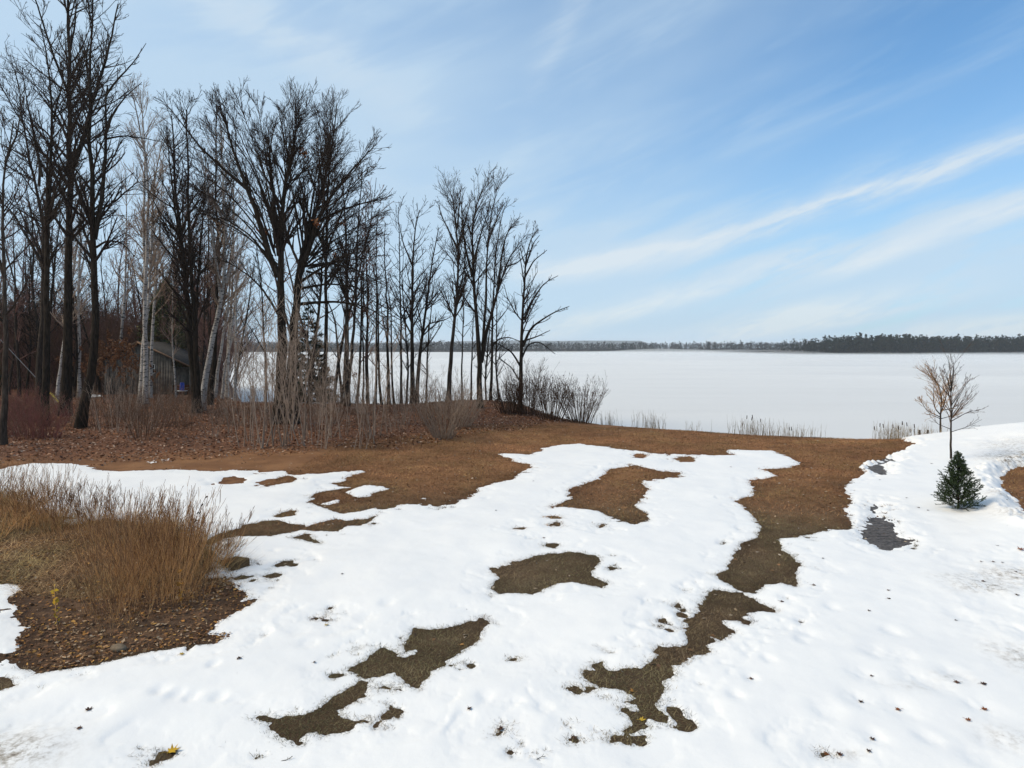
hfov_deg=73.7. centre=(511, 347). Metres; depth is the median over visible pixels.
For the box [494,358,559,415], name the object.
shrub
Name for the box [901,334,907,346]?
pine tree
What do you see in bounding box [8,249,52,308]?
bare tree
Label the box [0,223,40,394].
bare tree
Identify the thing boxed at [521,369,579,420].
shrub
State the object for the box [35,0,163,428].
bare tree
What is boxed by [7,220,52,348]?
bare tree
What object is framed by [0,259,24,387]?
bare tree
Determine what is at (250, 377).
sapling
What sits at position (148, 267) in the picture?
birch tree
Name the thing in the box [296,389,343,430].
shrub
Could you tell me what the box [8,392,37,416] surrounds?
red twig shrub
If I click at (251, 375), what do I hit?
sapling
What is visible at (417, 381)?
sapling
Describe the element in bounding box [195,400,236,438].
shrub
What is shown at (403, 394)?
sapling
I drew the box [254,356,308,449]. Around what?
sapling
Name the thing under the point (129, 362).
leafy sapling
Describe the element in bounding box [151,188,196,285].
bare tree
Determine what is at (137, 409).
shrub
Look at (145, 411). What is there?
shrub
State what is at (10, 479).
weed clump
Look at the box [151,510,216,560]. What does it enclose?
weed clump
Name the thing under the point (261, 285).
bare tree
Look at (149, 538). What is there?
weed clump
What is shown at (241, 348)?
bare tree
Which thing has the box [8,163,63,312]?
bare tree
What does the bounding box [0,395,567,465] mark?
leaf litter
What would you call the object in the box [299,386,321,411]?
shrub
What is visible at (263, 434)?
sapling
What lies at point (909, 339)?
pine tree
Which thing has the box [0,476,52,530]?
weed clump
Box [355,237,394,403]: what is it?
bare tree
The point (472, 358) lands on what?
bare tree
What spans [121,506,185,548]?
weed clump
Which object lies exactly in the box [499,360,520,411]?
sapling
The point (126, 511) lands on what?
weed clump
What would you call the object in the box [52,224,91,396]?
bare tree
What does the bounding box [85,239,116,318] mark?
bare tree
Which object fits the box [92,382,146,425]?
shrub
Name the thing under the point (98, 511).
weed clump
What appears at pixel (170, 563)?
weed clump
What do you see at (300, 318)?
bare tree
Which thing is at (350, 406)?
shrub
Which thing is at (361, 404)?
sapling
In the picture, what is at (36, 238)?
bare tree
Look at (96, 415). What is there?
shrub
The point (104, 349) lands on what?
shrub
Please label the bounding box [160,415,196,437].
shrub
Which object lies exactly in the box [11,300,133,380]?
shrub
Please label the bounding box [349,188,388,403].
bare tree
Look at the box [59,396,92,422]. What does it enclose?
shrub
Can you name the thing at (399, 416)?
shrub
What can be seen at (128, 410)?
shrub
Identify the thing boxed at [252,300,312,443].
sapling
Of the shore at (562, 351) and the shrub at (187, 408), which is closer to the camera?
the shrub at (187, 408)
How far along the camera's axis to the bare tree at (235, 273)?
97.72 m
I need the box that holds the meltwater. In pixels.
[854,458,917,550]
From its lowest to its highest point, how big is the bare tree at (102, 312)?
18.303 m
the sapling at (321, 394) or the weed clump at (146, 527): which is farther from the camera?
the sapling at (321, 394)
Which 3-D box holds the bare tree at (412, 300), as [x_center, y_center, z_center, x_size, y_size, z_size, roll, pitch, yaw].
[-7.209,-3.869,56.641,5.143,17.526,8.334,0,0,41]
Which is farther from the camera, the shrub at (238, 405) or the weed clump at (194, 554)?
the shrub at (238, 405)
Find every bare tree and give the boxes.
[0,0,104,426]
[0,0,133,416]
[0,34,75,412]
[0,92,60,444]
[0,200,37,396]
[0,205,38,308]
[0,211,40,355]
[0,216,16,395]
[0,222,37,390]
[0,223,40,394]
[0,237,18,301]
[0,249,19,346]
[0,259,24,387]
[5,191,54,362]
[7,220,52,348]
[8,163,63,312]
[8,170,84,369]
[8,242,49,395]
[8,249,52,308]
[13,165,61,301]
[22,279,56,362]
[31,231,63,324]
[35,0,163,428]
[49,224,90,299]
[49,236,90,386]
[50,225,103,392]
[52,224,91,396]
[76,238,112,381]
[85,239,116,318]
[89,262,122,323]
[107,212,141,310]
[108,219,152,335]
[112,246,140,316]
[116,232,142,323]
[126,249,150,315]
[128,244,148,312]
[130,175,173,321]
[133,83,229,413]
[140,239,179,340]
[141,273,161,336]
[149,222,181,365]
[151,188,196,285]
[153,75,328,424]
[160,164,196,309]
[162,193,184,277]
[164,171,203,296]
[172,89,244,405]
[183,180,232,377]
[188,229,214,383]
[189,162,233,392]
[192,235,225,394]
[196,173,245,382]
[196,234,221,362]
[198,252,228,386]
[200,184,254,371]
[201,270,227,398]
[211,227,251,325]
[218,205,241,335]
[229,281,255,370]
[232,225,270,400]
[234,160,306,394]
[238,207,284,412]
[260,192,318,400]
[265,86,396,424]
[292,206,344,403]
[302,89,360,407]
[322,293,344,392]
[323,233,365,403]
[327,174,399,401]
[328,156,385,406]
[338,201,386,402]
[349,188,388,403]
[351,231,378,401]
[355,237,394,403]
[356,243,381,390]
[361,206,402,404]
[368,213,399,404]
[372,257,406,402]
[377,195,452,402]
[382,193,417,402]
[390,242,422,403]
[414,259,442,399]
[430,167,480,401]
[444,256,478,392]
[445,162,540,408]
[461,198,520,399]
[470,312,475,399]
[474,274,503,399]
[480,260,515,396]
[490,220,568,410]
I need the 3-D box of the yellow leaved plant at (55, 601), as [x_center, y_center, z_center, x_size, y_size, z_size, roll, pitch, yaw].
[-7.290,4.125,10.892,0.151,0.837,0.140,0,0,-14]
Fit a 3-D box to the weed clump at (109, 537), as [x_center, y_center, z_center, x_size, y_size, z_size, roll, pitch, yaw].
[-7.298,3.617,12.890,1.695,1.866,1.624,0,0,37]
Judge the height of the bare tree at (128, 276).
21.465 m
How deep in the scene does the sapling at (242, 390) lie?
37.18 m
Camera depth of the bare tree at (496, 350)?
53.76 m
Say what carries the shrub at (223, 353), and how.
on the ground at (290, 461)
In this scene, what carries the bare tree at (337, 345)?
on the ground at (290, 461)
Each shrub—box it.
[0,262,152,392]
[0,294,140,394]
[0,328,84,392]
[0,383,50,418]
[0,384,40,415]
[0,384,41,410]
[0,392,74,438]
[0,394,78,439]
[1,301,112,384]
[7,398,57,439]
[7,405,38,435]
[7,409,24,433]
[8,385,62,420]
[8,388,66,421]
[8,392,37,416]
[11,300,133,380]
[12,392,56,432]
[15,399,67,437]
[20,293,142,386]
[34,387,79,426]
[51,320,142,385]
[52,295,142,380]
[53,314,160,392]
[58,320,158,383]
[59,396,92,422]
[70,388,131,430]
[72,381,101,407]
[72,395,120,426]
[81,291,198,351]
[85,377,145,433]
[92,369,138,415]
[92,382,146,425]
[97,398,128,416]
[97,402,118,422]
[102,296,221,349]
[106,393,146,416]
[106,395,176,439]
[110,386,190,431]
[110,388,153,421]
[114,383,163,435]
[115,384,184,439]
[126,394,171,425]
[137,394,176,426]
[138,376,177,414]
[147,383,184,421]
[154,305,266,390]
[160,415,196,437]
[162,400,200,427]
[167,389,190,411]
[168,310,246,383]
[168,407,203,430]
[169,384,207,410]
[174,386,209,412]
[174,395,196,420]
[180,293,266,383]
[180,397,201,417]
[187,391,222,421]
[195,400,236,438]
[202,386,226,412]
[205,332,239,375]
[207,403,239,424]
[215,389,260,422]
[217,400,249,426]
[220,387,258,423]
[255,397,284,424]
[294,389,349,438]
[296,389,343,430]
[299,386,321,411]
[310,391,350,423]
[337,394,363,413]
[352,402,392,437]
[369,393,393,410]
[380,384,412,410]
[381,382,421,411]
[385,404,412,429]
[393,400,421,424]
[402,377,482,439]
[405,374,437,404]
[410,402,449,426]
[416,398,454,432]
[423,389,459,419]
[424,390,477,430]
[428,380,494,427]
[428,384,464,413]
[483,378,531,414]
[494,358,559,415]
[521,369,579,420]
[548,372,608,423]
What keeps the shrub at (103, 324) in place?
on the ground at (290, 461)
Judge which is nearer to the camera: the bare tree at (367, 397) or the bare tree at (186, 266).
the bare tree at (186, 266)
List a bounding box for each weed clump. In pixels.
[0,447,10,479]
[0,448,43,512]
[0,457,85,527]
[0,460,31,500]
[0,470,22,515]
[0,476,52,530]
[0,480,82,531]
[0,493,42,535]
[1,467,60,502]
[1,475,70,513]
[1,483,52,526]
[14,465,81,521]
[19,479,99,536]
[41,473,118,523]
[50,486,105,539]
[56,475,121,529]
[60,506,123,561]
[61,535,156,614]
[64,482,125,540]
[65,485,156,541]
[65,527,156,582]
[67,566,144,622]
[71,489,157,560]
[76,487,182,589]
[79,593,148,637]
[86,502,179,580]
[86,513,173,602]
[91,484,182,539]
[95,564,163,625]
[97,502,191,577]
[100,479,205,587]
[102,515,206,604]
[119,496,207,568]
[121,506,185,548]
[125,485,199,542]
[131,487,194,529]
[131,503,221,592]
[132,476,230,579]
[135,518,256,584]
[143,499,216,539]
[144,504,254,576]
[149,561,206,605]
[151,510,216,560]
[159,551,223,603]
[176,516,240,552]
[179,517,248,571]
[210,525,247,566]
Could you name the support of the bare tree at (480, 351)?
on the ground at (290, 461)
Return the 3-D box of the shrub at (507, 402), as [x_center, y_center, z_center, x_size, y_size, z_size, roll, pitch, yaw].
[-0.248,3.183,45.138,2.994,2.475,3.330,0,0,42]
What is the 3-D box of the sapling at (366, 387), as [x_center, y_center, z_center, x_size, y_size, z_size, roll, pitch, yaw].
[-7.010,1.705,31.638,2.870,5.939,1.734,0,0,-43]
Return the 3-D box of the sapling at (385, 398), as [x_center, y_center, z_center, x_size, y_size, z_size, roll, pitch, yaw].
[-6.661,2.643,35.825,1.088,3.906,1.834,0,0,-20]
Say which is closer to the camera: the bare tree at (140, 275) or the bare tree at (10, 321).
the bare tree at (10, 321)
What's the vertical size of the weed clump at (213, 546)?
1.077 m
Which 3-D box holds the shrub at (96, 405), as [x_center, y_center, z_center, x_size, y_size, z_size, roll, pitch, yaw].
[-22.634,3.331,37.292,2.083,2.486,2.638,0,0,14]
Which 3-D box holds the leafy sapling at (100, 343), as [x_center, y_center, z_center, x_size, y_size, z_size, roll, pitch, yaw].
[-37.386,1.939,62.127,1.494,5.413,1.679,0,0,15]
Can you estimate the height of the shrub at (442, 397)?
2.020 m
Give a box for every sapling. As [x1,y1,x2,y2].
[78,345,88,376]
[88,340,107,396]
[96,347,114,402]
[100,328,119,394]
[106,340,124,398]
[111,339,136,400]
[112,328,132,390]
[115,360,130,397]
[123,356,138,397]
[127,346,140,397]
[149,364,159,399]
[210,361,245,434]
[219,293,315,448]
[220,345,256,446]
[227,334,274,441]
[228,334,262,442]
[231,326,278,430]
[237,329,268,421]
[237,350,263,429]
[239,287,302,446]
[249,380,267,450]
[251,273,337,430]
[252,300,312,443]
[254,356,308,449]
[256,323,293,440]
[258,312,304,440]
[270,328,322,445]
[286,313,327,439]
[288,347,314,429]
[300,356,334,445]
[305,319,331,443]
[307,334,344,437]
[310,359,338,448]
[311,362,333,426]
[316,358,349,423]
[318,354,349,439]
[325,338,348,422]
[335,320,387,443]
[339,336,360,442]
[339,363,366,434]
[345,357,380,437]
[350,367,371,448]
[358,311,408,435]
[359,374,391,449]
[376,351,395,426]
[376,362,393,432]
[391,361,415,422]
[394,360,420,419]
[411,362,427,406]
[415,362,430,422]
[417,360,435,403]
[427,365,447,411]
[446,365,465,419]
[453,373,469,412]
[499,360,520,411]
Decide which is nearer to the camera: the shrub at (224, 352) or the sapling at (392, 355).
the sapling at (392, 355)
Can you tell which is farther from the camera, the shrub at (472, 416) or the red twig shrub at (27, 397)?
the red twig shrub at (27, 397)
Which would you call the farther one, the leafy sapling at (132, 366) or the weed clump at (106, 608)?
the leafy sapling at (132, 366)
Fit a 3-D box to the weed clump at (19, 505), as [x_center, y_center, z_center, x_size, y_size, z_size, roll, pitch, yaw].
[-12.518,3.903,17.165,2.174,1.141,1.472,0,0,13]
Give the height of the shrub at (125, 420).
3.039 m
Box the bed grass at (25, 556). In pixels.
[0,495,249,599]
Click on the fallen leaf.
(172, 749)
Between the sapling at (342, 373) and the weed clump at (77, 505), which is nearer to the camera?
the weed clump at (77, 505)
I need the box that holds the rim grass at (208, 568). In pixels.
[0,480,269,578]
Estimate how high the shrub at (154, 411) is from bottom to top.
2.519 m
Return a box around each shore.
[242,349,956,351]
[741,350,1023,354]
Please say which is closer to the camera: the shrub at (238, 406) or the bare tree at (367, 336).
the shrub at (238, 406)
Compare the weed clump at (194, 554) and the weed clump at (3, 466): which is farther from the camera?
the weed clump at (3, 466)
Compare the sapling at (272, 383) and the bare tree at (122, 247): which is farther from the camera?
the bare tree at (122, 247)
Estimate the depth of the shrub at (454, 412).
37.05 m
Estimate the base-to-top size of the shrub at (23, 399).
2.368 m
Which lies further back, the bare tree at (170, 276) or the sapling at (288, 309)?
the bare tree at (170, 276)
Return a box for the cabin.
[97,341,199,394]
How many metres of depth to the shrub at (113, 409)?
43.77 m
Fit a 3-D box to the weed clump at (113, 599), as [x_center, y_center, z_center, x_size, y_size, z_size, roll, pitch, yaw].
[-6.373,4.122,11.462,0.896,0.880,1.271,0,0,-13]
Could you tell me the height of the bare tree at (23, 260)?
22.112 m
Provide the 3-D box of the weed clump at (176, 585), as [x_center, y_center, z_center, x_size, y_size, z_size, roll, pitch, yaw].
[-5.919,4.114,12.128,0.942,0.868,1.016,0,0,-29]
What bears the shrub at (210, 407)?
on the ground at (290, 461)
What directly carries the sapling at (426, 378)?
on the ground at (290, 461)
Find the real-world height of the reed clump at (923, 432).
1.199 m
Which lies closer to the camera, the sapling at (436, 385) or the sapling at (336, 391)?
the sapling at (336, 391)
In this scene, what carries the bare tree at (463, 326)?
on the ground at (290, 461)
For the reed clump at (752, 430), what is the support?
on the ground at (290, 461)
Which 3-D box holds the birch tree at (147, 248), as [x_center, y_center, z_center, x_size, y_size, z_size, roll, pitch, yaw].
[-29.956,-8.765,55.815,5.184,27.136,12.174,0,0,-21]
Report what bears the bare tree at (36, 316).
on the ground at (290, 461)
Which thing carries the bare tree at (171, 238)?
on the ground at (290, 461)
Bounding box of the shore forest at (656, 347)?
[231,340,819,351]
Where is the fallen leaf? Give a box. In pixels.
[167,744,180,753]
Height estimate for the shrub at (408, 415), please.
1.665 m
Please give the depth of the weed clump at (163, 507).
16.44 m
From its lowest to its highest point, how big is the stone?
0.129 m
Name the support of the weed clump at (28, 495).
on the ground at (290, 461)
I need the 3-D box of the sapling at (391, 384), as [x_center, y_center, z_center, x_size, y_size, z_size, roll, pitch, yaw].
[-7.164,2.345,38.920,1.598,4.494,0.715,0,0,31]
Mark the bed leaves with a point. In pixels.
(123, 640)
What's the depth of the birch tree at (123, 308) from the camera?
70.17 m
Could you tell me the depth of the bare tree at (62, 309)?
69.39 m
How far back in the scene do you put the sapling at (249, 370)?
31.74 m
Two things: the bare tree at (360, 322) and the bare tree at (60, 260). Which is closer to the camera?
the bare tree at (360, 322)
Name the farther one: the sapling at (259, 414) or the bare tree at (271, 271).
the bare tree at (271, 271)
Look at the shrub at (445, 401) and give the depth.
42.15 m
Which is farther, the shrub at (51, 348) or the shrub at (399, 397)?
the shrub at (51, 348)
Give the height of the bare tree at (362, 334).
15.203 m
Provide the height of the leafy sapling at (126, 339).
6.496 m
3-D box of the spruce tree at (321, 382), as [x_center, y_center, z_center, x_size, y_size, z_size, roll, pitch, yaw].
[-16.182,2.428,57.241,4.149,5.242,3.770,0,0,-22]
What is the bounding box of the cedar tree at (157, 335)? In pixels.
[133,280,192,366]
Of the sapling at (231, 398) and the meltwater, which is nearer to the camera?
the meltwater
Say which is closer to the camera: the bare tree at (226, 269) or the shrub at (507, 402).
the shrub at (507, 402)
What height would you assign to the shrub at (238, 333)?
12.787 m
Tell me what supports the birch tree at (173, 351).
on the ground at (290, 461)
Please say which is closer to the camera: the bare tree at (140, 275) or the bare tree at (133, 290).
the bare tree at (140, 275)
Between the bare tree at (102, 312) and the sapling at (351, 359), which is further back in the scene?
the bare tree at (102, 312)
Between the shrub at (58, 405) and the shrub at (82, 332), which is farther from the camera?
the shrub at (82, 332)
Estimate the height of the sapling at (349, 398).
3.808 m
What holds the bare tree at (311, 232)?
on the ground at (290, 461)
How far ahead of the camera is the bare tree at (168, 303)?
69.11 m
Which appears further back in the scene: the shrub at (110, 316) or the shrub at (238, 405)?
the shrub at (110, 316)
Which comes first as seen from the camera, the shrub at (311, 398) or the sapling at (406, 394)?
the sapling at (406, 394)
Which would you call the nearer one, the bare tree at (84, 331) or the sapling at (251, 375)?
the sapling at (251, 375)
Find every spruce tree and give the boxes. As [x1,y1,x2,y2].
[0,296,29,387]
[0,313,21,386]
[297,298,337,401]
[298,346,338,403]
[931,451,987,510]
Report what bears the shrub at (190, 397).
on the ground at (290, 461)
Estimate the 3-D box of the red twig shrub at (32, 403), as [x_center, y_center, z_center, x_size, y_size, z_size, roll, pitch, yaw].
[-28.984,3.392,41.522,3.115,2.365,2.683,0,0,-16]
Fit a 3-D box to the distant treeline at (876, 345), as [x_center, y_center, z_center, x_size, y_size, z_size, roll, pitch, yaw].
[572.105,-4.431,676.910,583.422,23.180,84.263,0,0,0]
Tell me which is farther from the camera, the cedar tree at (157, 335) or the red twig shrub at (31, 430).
the cedar tree at (157, 335)
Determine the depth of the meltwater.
16.64 m
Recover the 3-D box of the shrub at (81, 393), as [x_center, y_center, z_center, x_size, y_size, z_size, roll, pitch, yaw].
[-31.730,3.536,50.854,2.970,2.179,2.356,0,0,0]
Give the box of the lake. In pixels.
[223,348,1023,438]
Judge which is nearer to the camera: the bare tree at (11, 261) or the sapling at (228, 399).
the sapling at (228, 399)
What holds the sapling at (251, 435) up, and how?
on the ground at (290, 461)
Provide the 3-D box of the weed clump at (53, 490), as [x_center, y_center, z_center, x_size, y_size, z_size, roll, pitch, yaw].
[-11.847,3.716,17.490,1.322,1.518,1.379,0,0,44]
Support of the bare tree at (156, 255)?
on the ground at (290, 461)
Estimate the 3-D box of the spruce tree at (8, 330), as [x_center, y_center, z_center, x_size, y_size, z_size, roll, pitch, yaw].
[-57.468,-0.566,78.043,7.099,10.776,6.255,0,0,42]
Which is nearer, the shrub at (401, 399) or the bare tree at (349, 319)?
the shrub at (401, 399)
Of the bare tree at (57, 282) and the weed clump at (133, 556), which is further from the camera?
the bare tree at (57, 282)
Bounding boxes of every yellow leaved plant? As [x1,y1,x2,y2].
[50,585,59,629]
[176,569,182,607]
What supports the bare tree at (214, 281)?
on the ground at (290, 461)
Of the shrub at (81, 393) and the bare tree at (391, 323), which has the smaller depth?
the shrub at (81, 393)
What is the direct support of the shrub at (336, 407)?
on the ground at (290, 461)
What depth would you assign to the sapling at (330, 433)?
34.26 m
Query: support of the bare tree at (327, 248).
on the ground at (290, 461)
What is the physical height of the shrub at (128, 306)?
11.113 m
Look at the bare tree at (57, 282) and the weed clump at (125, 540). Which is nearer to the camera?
the weed clump at (125, 540)
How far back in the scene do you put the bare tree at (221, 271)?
68.55 m
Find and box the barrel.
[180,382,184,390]
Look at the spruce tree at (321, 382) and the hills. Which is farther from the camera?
the hills
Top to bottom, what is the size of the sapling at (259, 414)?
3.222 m
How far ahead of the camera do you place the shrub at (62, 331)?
78.14 m
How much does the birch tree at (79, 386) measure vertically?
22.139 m
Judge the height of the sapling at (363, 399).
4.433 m
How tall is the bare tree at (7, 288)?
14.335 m
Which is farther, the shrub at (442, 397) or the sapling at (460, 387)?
the shrub at (442, 397)
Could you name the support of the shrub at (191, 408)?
on the ground at (290, 461)
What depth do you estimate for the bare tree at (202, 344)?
64.41 m
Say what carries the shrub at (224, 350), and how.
on the ground at (290, 461)
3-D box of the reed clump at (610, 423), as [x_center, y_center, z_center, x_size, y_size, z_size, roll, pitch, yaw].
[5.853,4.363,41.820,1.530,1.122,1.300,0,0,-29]
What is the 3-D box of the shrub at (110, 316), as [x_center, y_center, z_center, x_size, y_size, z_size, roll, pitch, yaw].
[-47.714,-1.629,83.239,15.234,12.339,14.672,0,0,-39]
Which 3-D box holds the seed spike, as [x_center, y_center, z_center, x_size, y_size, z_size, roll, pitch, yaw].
[-6.305,3.738,13.662,0.421,1.544,0.051,0,0,-6]
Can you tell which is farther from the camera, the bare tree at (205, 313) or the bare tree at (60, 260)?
the bare tree at (60, 260)
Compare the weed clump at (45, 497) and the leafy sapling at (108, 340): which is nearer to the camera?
the weed clump at (45, 497)
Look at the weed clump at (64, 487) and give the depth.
16.77 m
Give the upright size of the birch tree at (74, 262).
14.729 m
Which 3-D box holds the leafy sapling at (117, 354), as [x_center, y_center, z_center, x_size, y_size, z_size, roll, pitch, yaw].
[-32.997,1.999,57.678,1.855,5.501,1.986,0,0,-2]
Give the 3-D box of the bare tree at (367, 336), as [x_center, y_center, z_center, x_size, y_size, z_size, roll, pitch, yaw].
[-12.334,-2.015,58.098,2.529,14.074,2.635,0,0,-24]
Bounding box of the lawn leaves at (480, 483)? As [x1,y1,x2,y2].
[2,421,1023,671]
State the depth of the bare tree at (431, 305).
56.76 m
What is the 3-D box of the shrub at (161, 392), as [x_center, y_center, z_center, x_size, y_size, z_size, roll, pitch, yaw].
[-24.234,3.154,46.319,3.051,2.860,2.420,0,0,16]
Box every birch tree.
[33,229,89,399]
[60,169,104,397]
[104,153,148,341]
[111,73,183,403]
[118,176,178,317]
[131,130,187,397]
[160,266,183,395]
[191,114,261,410]
[202,189,266,399]
[207,154,255,396]
[214,188,253,397]
[220,211,264,398]
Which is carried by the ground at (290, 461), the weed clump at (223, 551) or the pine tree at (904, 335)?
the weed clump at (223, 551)
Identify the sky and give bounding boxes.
[0,0,1023,347]
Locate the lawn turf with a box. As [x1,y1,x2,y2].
[210,424,1023,537]
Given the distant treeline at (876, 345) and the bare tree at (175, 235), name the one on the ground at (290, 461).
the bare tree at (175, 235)
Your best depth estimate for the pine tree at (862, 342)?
640.41 m
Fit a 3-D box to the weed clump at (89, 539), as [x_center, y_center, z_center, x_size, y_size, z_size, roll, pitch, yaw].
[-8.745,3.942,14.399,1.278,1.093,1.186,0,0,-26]
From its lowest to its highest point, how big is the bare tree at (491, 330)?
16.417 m
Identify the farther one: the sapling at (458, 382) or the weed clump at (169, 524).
the sapling at (458, 382)
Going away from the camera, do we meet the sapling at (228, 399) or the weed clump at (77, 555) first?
the weed clump at (77, 555)
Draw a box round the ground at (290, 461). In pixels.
[0,383,1023,765]
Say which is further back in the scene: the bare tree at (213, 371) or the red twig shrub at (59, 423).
the bare tree at (213, 371)
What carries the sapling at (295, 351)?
on the ground at (290, 461)
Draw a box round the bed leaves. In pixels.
[0,506,255,672]
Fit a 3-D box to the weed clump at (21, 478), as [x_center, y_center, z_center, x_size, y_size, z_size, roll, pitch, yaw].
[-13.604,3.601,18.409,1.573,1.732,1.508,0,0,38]
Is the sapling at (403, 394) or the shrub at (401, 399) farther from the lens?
the shrub at (401, 399)
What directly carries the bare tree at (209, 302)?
on the ground at (290, 461)
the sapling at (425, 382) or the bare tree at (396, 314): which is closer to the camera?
the sapling at (425, 382)
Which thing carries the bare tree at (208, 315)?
on the ground at (290, 461)
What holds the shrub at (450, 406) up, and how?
on the ground at (290, 461)
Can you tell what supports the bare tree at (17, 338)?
on the ground at (290, 461)
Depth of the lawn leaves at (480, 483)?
21.24 m
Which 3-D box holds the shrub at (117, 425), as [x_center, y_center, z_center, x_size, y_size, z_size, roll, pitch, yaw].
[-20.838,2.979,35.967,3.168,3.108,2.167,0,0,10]
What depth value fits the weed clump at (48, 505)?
16.33 m
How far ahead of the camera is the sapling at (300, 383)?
37.06 m
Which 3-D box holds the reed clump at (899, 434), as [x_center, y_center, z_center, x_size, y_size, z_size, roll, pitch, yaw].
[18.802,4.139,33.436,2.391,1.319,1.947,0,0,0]
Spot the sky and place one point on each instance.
(688, 171)
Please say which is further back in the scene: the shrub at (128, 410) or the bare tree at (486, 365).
the bare tree at (486, 365)
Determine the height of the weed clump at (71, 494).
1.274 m
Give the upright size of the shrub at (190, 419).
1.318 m
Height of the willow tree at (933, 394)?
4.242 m
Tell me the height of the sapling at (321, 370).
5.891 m
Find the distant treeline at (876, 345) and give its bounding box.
[781,332,1023,353]
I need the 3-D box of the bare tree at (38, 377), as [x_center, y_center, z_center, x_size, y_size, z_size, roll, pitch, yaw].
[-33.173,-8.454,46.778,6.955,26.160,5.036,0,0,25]
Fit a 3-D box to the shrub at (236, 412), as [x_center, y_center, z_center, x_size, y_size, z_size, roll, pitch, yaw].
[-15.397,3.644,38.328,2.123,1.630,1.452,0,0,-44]
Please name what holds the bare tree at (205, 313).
on the ground at (290, 461)
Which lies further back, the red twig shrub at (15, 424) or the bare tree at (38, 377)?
the bare tree at (38, 377)
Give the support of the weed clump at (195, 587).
on the ground at (290, 461)
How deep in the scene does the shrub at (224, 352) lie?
74.81 m
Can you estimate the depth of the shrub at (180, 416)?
38.43 m
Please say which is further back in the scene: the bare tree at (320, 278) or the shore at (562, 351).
the shore at (562, 351)
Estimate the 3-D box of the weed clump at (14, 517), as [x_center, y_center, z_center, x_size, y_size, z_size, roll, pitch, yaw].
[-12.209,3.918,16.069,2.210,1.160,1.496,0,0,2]
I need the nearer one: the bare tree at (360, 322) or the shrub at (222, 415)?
the shrub at (222, 415)
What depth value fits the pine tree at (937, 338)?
641.23 m
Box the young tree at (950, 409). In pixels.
[925,339,987,458]
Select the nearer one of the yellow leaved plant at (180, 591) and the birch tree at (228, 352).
the yellow leaved plant at (180, 591)
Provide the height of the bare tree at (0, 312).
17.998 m
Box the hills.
[243,340,651,347]
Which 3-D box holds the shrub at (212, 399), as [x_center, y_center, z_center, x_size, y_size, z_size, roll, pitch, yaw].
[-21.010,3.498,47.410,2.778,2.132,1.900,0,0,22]
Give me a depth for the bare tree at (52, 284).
61.18 m
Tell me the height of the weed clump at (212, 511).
1.943 m
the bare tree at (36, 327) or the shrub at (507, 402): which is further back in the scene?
the bare tree at (36, 327)
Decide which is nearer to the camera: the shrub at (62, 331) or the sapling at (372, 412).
the sapling at (372, 412)
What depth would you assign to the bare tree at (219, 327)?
77.30 m
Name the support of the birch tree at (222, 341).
on the ground at (290, 461)
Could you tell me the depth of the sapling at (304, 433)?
33.03 m
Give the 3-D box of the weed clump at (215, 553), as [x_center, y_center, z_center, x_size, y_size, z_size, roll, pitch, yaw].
[-6.132,3.967,13.494,2.271,1.191,1.537,0,0,11]
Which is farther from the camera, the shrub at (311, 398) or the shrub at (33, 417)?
the shrub at (311, 398)
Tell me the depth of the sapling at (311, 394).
31.29 m
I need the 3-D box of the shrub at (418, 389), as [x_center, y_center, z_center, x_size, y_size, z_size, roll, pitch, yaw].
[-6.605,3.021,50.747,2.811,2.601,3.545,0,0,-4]
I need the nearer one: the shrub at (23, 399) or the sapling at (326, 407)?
the sapling at (326, 407)
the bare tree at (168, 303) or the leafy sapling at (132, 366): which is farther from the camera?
the bare tree at (168, 303)
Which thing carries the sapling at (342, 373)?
on the ground at (290, 461)
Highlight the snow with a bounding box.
[0,395,1023,767]
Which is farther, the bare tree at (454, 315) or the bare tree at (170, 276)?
the bare tree at (170, 276)
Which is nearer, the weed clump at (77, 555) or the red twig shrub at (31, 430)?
the weed clump at (77, 555)
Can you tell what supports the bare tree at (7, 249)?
on the ground at (290, 461)
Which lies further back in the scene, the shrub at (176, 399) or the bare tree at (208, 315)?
the bare tree at (208, 315)
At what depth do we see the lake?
114.46 m
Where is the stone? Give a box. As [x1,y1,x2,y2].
[110,643,127,651]
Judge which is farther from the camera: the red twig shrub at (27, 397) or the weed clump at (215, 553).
the red twig shrub at (27, 397)
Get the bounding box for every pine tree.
[860,338,864,351]
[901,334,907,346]
[906,334,911,349]
[932,336,939,347]
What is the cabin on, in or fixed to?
on the ground at (290, 461)
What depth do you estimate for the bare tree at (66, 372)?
44.82 m
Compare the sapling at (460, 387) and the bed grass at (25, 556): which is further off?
the sapling at (460, 387)
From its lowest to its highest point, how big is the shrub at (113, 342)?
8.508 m
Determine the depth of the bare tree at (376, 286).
56.19 m
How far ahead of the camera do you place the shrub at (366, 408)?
34.34 m
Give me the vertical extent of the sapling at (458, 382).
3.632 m
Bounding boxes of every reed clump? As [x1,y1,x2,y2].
[594,411,614,424]
[616,410,665,428]
[711,415,788,435]
[773,423,825,437]
[872,421,926,439]
[903,423,948,435]
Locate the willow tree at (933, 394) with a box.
[914,360,964,432]
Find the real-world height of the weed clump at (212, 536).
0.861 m
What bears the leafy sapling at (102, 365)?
on the ground at (290, 461)

